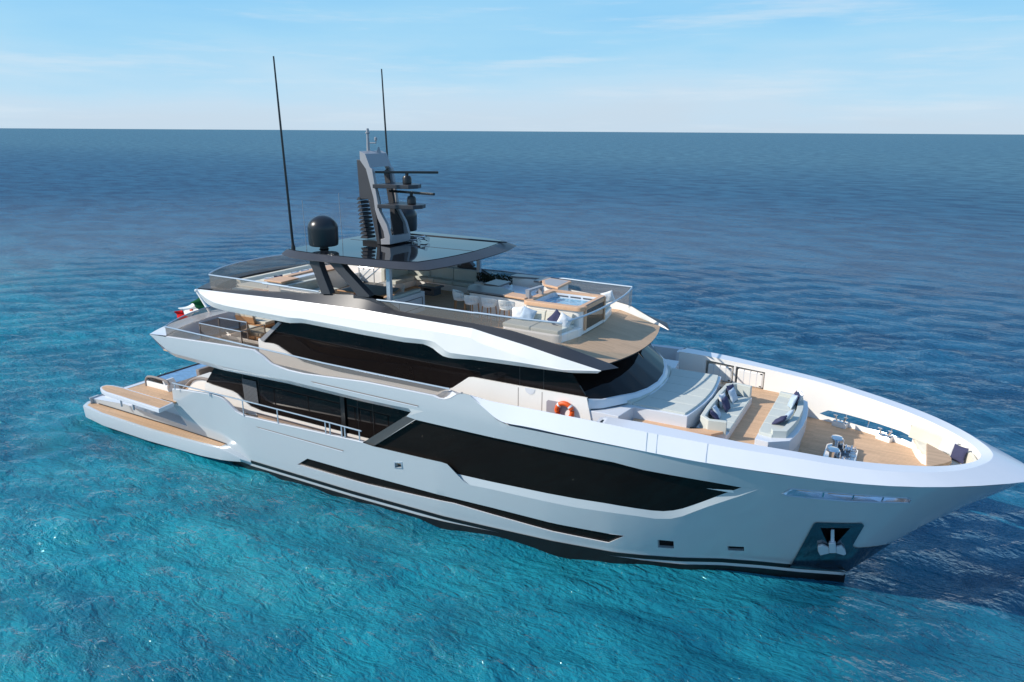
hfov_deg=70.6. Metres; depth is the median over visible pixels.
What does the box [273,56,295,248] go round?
whip aerial
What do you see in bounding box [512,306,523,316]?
pillow
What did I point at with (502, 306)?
bar stool
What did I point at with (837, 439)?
windlass
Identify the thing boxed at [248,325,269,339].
armchair
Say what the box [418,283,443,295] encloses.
coffee table
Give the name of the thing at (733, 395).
pillow
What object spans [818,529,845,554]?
anchor
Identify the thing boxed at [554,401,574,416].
lifebuoy
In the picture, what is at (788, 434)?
curved sofa
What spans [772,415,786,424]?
pillow
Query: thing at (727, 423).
foredeck sofa
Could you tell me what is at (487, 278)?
planter
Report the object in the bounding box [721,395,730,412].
pillow
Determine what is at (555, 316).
pillow
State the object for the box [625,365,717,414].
sunpad
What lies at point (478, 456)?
hull window
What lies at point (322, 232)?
satellite dome
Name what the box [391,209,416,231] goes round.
satellite dome
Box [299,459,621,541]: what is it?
strip window
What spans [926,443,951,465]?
bow table
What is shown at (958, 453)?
pillow
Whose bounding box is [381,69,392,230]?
whip aerial
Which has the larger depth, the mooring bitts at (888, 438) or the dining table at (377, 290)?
the dining table at (377, 290)
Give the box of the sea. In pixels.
[0,128,1023,681]
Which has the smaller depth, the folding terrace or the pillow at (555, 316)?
the pillow at (555, 316)
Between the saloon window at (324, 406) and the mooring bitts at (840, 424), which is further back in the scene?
the saloon window at (324, 406)
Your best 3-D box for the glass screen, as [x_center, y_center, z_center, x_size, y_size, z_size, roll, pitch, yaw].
[-13.577,-0.338,34.895,3.080,1.030,1.370,9,18,28]
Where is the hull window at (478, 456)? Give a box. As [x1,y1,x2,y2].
[376,420,740,510]
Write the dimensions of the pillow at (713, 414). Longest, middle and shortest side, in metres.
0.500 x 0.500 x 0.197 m
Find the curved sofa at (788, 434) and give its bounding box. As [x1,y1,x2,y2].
[754,391,807,451]
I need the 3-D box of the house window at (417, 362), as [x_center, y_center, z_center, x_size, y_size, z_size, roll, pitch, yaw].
[-4.169,0.942,28.228,15.547,2.000,0.060,9,18,28]
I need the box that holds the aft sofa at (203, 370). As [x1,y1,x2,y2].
[196,366,213,375]
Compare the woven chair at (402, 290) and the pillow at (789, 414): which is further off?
the woven chair at (402, 290)
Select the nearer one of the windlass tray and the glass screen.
the windlass tray
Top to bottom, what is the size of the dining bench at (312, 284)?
0.850 m
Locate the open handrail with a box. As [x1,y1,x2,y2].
[240,324,265,346]
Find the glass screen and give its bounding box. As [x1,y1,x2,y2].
[199,317,248,346]
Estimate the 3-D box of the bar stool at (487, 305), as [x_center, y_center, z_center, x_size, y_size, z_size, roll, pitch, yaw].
[-0.908,-1.195,28.123,0.658,1.104,0.565,10,19,30]
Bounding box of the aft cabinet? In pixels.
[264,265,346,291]
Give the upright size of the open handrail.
1.030 m
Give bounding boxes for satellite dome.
[307,215,338,249]
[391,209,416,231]
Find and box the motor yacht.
[83,128,1023,582]
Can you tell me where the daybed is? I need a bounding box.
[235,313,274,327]
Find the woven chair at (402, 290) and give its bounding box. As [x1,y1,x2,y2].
[393,284,404,294]
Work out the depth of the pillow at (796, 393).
25.64 m
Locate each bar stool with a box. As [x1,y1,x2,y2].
[452,289,466,317]
[463,294,479,322]
[481,297,497,323]
[498,300,514,327]
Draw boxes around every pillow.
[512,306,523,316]
[520,306,536,320]
[547,309,560,325]
[555,312,572,326]
[600,290,614,302]
[710,409,718,419]
[713,405,720,417]
[719,393,724,408]
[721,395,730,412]
[726,384,733,398]
[728,387,737,402]
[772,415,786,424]
[782,410,793,422]
[787,394,797,408]
[794,391,799,405]
[796,388,803,403]
[938,436,958,455]
[950,444,968,463]
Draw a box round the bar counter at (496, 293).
[467,285,543,320]
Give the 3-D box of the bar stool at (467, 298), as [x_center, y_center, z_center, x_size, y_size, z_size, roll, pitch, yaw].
[-1.616,-1.321,28.542,0.658,1.104,0.565,11,19,33]
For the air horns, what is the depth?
31.55 m
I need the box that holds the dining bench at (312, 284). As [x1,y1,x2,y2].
[280,278,339,293]
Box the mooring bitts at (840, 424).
[832,414,847,428]
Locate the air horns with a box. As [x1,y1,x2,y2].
[407,235,429,242]
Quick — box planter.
[475,272,512,285]
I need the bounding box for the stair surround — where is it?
[182,372,211,391]
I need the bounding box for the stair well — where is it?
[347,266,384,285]
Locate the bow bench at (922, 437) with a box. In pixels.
[908,425,976,465]
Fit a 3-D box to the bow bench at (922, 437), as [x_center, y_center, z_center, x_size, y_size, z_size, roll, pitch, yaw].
[13.611,3.999,22.970,1.896,0.910,4.513,9,18,28]
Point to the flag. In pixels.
(196, 304)
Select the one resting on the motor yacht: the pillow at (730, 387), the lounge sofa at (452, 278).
the lounge sofa at (452, 278)
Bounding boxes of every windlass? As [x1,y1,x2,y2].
[827,446,849,459]
[830,435,852,454]
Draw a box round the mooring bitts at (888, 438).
[875,427,892,442]
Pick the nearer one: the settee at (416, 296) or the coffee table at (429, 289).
the settee at (416, 296)
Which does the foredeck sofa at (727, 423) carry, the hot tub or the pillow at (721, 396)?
the pillow at (721, 396)
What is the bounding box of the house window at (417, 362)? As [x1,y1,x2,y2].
[264,322,585,396]
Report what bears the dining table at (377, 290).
on the motor yacht
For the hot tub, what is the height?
1.109 m
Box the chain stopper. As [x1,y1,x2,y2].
[849,447,856,455]
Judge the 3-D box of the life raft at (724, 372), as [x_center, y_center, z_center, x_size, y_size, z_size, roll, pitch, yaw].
[8.682,1.292,30.081,1.024,0.665,0.352,11,19,32]
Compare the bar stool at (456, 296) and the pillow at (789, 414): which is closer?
the pillow at (789, 414)
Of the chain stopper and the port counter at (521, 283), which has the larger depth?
the port counter at (521, 283)
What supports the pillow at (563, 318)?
on the sofa at (549, 332)
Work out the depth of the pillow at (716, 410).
25.08 m
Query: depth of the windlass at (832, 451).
23.82 m
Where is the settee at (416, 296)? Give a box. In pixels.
[385,288,424,313]
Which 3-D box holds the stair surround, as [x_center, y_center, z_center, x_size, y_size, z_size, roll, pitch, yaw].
[-15.313,2.049,35.998,2.249,1.010,0.990,9,18,28]
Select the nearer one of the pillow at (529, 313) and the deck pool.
the pillow at (529, 313)
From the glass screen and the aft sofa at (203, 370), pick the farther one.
the aft sofa at (203, 370)
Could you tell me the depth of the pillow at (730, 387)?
27.02 m
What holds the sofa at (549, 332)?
on the motor yacht
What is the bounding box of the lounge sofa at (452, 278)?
[381,267,476,293]
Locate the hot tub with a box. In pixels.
[524,289,605,333]
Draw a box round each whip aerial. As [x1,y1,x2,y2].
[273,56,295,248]
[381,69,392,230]
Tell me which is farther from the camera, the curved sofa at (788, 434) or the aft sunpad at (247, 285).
the aft sunpad at (247, 285)
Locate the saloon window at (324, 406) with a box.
[207,368,412,437]
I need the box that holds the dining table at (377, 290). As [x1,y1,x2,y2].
[337,284,399,297]
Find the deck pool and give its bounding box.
[145,363,206,391]
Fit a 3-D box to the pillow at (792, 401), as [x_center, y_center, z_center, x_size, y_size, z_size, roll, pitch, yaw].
[9.916,2.135,25.564,0.198,0.540,0.540,25,6,5]
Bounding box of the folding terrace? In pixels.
[100,385,173,412]
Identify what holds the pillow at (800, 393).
on the curved sofa at (788, 434)
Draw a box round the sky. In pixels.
[0,0,1023,134]
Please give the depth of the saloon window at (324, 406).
31.26 m
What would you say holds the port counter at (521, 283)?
on the motor yacht
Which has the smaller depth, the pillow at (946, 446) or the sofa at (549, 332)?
the pillow at (946, 446)
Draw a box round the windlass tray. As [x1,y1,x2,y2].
[823,443,857,460]
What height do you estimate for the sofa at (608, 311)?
0.850 m
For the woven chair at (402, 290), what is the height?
0.794 m
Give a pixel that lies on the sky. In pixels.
(703, 66)
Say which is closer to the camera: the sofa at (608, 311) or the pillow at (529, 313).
the pillow at (529, 313)
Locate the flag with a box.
[174,298,204,319]
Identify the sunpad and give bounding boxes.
[232,264,311,290]
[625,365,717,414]
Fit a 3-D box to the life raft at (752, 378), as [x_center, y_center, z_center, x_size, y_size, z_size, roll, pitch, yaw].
[9.723,1.495,29.403,1.046,0.665,0.352,11,19,33]
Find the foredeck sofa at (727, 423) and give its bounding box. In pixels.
[697,383,751,438]
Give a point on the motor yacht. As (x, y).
(437, 412)
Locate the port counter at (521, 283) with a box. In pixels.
[484,274,570,295]

